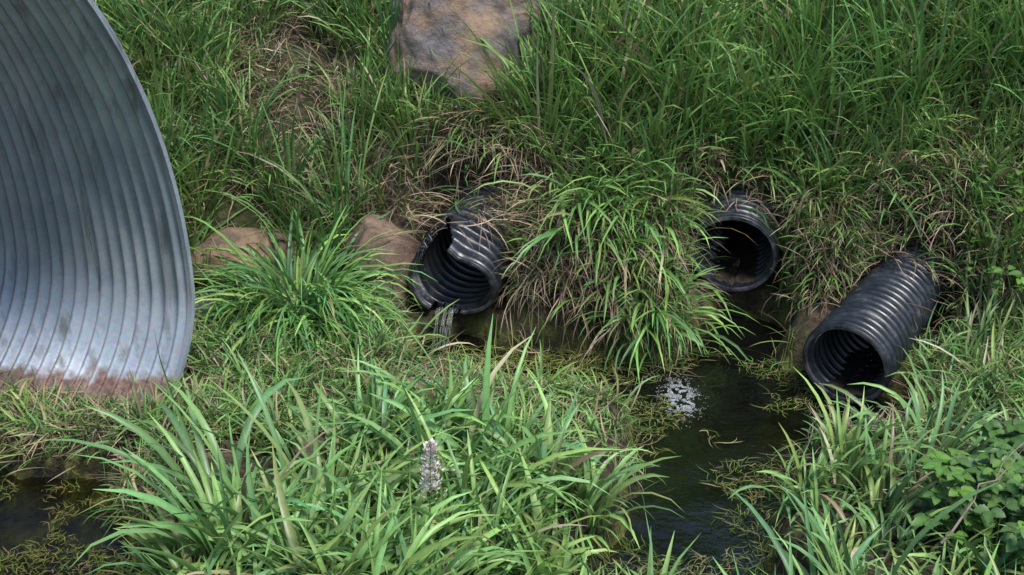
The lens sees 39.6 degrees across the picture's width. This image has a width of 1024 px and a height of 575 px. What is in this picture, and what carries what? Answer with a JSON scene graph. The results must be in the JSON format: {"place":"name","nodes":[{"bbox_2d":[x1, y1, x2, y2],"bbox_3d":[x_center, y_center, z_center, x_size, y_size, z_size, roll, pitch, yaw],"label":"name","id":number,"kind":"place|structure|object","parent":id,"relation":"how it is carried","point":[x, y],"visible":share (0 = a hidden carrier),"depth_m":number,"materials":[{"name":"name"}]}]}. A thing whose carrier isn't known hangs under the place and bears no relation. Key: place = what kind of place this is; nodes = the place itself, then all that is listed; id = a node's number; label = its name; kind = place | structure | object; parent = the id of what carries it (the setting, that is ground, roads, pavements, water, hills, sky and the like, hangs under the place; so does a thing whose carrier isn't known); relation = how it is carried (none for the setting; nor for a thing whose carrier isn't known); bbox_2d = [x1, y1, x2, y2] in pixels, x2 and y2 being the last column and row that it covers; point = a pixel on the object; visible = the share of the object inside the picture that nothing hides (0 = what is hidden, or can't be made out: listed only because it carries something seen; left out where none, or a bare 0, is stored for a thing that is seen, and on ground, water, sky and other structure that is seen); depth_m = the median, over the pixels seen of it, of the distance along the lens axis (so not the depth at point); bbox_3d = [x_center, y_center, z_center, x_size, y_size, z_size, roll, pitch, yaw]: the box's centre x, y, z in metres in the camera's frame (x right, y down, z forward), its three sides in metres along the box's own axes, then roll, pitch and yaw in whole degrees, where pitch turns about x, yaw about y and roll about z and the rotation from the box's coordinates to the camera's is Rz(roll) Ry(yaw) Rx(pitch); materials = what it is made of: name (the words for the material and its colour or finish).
{"place":"outdoors","nodes":[
{"label":"outdoors","id":0,"kind":"place"},
{"bbox_2d":[0,0,1023,574],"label":"ground","id":1,"kind":"structure","parent":0,"point":[24,512],"depth_m":5.89,"materials":[{"name":"soil"}]},
{"bbox_2d":[0,0,194,406],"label":"culvert pipe","id":2,"kind":"object","parent":1,"relation":"on","point":[77,116],"visible":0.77,"depth_m":5.38,"materials":[{"name":"metal"}]},
{"bbox_2d":[74,191,98,291],"bbox_3d":[-1.619,-0.039,5.518,0.021,0.730,0.090,8,25,18],"label":"twig","id":3,"kind":"object","parent":2,"relation":"on","point":[89,239],"visible":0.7,"depth_m":5.45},
{"bbox_2d":[194,297,223,323],"bbox_3d":[-1.324,0.177,6.046,0.309,0.310,0.236,14,22,-12],"label":"rock","id":4,"kind":"object","parent":1,"relation":"on","point":[200,303],"visible":0.06,"depth_m":5.93,"materials":[{"name":"grey stone"}]},
{"bbox_2d":[190,227,296,289],"bbox_3d":[-1.187,-0.120,6.273,0.535,0.303,0.380,-2,23,-18],"label":"rock","id":5,"kind":"object","parent":1,"relation":"on","point":[243,236],"visible":0.45,"depth_m":6.17,"materials":[{"name":"beige stone"}]},
{"bbox_2d":[292,60,305,71],"bbox_3d":[-1.001,-0.993,6.804,0.221,0.195,0.184,-7,30,-28],"label":"rock","id":6,"kind":"object","parent":1,"relation":"on","point":[297,63],"visible":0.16,"depth_m":6.73,"materials":[{"name":"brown stone"}]},
{"bbox_2d":[189,204,434,370],"bbox_3d":[-0.904,-0.016,5.926,1.192,0.535,1.258,0,24,0],"label":"grass tuft","id":7,"kind":"object","parent":1,"relation":"on","point":[283,269],"visible":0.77,"depth_m":5.91,"materials":[{"name":"green plant"}]},
{"bbox_2d":[293,428,348,466],"bbox_3d":[-0.654,0.582,4.957,0.210,0.170,0.164,-3,24,-7],"label":"rock","id":8,"kind":"object","parent":1,"relation":"on","point":[322,438],"visible":0.14,"depth_m":4.90,"materials":[{"name":"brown stone"}]},
{"bbox_2d":[248,267,434,359],"bbox_3d":[-0.729,0.133,5.802,0.670,0.278,0.584,10,26,21],"label":"grass tuft","id":9,"kind":"object","parent":1,"relation":"on","point":[332,329],"visible":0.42,"depth_m":5.73,"materials":[{"name":"green plant"}]},
{"bbox_2d":[42,315,681,574],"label":"broad leaf grass","id":10,"kind":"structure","parent":1,"relation":"on","point":[354,521],"depth_m":4.43,"materials":[{"name":"green plant"}]},
{"bbox_2d":[337,214,420,308],"bbox_3d":[-0.590,-0.084,6.352,0.377,0.509,0.368,-20,31,-38],"label":"rock","id":11,"kind":"object","parent":1,"relation":"on","point":[403,248],"visible":0.52,"depth_m":6.19,"materials":[{"name":"brown stone"}]},
{"bbox_2d":[416,438,447,539],"bbox_3d":[-0.241,0.683,4.188,0.100,0.546,0.082,22,32,40],"label":"flower spike","id":12,"kind":"object","parent":1,"relation":"on","point":[431,449],"visible":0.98,"depth_m":4.12,"materials":[{"name":"white plant"}]},
{"bbox_2d":[380,0,554,109],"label":"boulder","id":13,"kind":"object","parent":1,"relation":"on","point":[421,24],"visible":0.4,"depth_m":6.45,"materials":[{"name":"stone"}]},
{"bbox_2d":[407,173,529,314],"bbox_3d":[-0.039,-0.380,6.648,0.422,0.568,1.400,8,25,18],"label":"drain pipe","id":14,"kind":"object","parent":1,"relation":"on","point":[453,262],"visible":0.45,"depth_m":6.25,"materials":[{"name":"plastic"}]},
{"bbox_2d":[431,307,456,350],"bbox_3d":[-0.295,0.180,6.195,0.090,0.147,0.161,3,24,7],"label":"trickle","id":15,"kind":"object","parent":14,"relation":"attached to","point":[450,313],"visible":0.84,"depth_m":6.15,"materials":[{"name":"grey liquid"}]},
{"bbox_2d":[0,0,1023,536],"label":"dry grass","id":16,"kind":"structure","parent":1,"relation":"on","point":[28,432],"depth_m":6.05,"materials":[{"name":"plant"}]},
{"bbox_2d":[0,222,1023,574],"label":"ground grass","id":17,"kind":"structure","parent":1,"relation":"on","point":[256,348],"depth_m":5.44,"materials":[{"name":"green plant"}]},
{"bbox_2d":[94,0,1023,326],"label":"bank grass","id":18,"kind":"structure","parent":1,"relation":"on","point":[684,62],"depth_m":6.26,"materials":[{"name":"green plant"}]},
{"bbox_2d":[564,216,758,384],"bbox_3d":[0.607,0.037,6.031,0.835,0.782,0.776,-11,26,-22],"label":"grass tuft","id":19,"kind":"object","parent":1,"relation":"on","point":[648,324],"visible":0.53,"depth_m":5.97,"materials":[{"name":"green plant"}]},
{"bbox_2d":[400,76,1023,373],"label":"overhanging grass","id":20,"kind":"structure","parent":1,"relation":"on","point":[580,207],"depth_m":6.03,"materials":[{"name":"green plant"}]},
{"bbox_2d":[690,185,780,291],"bbox_3d":[1.142,-0.496,6.900,0.394,0.501,1.525,5,25,12],"label":"drain pipe","id":21,"kind":"object","parent":1,"relation":"on","point":[750,272],"visible":0.3,"depth_m":6.39,"materials":[{"name":"black plastic"}]},
{"bbox_2d":[486,346,1023,574],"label":"streamside grass","id":22,"kind":"structure","parent":1,"relation":"on","point":[875,490],"depth_m":4.63,"materials":[{"name":"green plant"}]},
{"bbox_2d":[803,235,947,403],"bbox_3d":[1.746,-0.021,6.206,0.360,0.405,1.735,14,28,28],"label":"drain pipe","id":23,"kind":"object","parent":1,"relation":"on","point":[851,340],"visible":0.66,"depth_m":5.73,"materials":[{"name":"black plastic"}]},
{"bbox_2d":[911,437,1023,574],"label":"bramble plant","id":24,"kind":"object","parent":1,"relation":"on","point":[997,503],"visible":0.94,"depth_m":4.36,"materials":[{"name":"green plant"}]},
{"bbox_2d":[940,442,1023,543],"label":"twig","id":25,"kind":"object","parent":24,"relation":"on","point":[960,519],"visible":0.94,"depth_m":4.22,"materials":[{"name":"brown wood"}]},
{"bbox_2d":[962,161,1023,321],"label":"leafy weed","id":26,"kind":"object","parent":1,"relation":"on","point":[995,282],"visible":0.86,"depth_m":5.82,"materials":[{"name":"green plant"}]},
{"bbox_2d":[967,418,1023,497],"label":"bramble plant","id":27,"kind":"object","parent":1,"relation":"on","point":[1013,434],"visible":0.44,"depth_m":4.68,"materials":[{"name":"green plant"}]},
{"bbox_2d":[419,300,942,574],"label":"water","id":28,"kind":"structure","parent":0,"point":[726,389],"depth_m":5.60,"materials":[{"name":"black liquid"}]},
{"bbox_2d":[0,276,833,574],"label":"water weed","id":29,"kind":"object","parent":28,"relation":"on","point":[595,360],"visible":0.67,"depth_m":5.23,"materials":[{"name":"green aquatic plant leaves"}]},
{"bbox_2d":[657,374,709,428],"bbox_3d":[0.677,0.426,5.795,0.240,0.014,0.582,0,24,0],"label":"foam","id":30,"kind":"object","parent":28,"relation":"on","point":[678,395],"visible":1,"depth_m":5.76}
]}

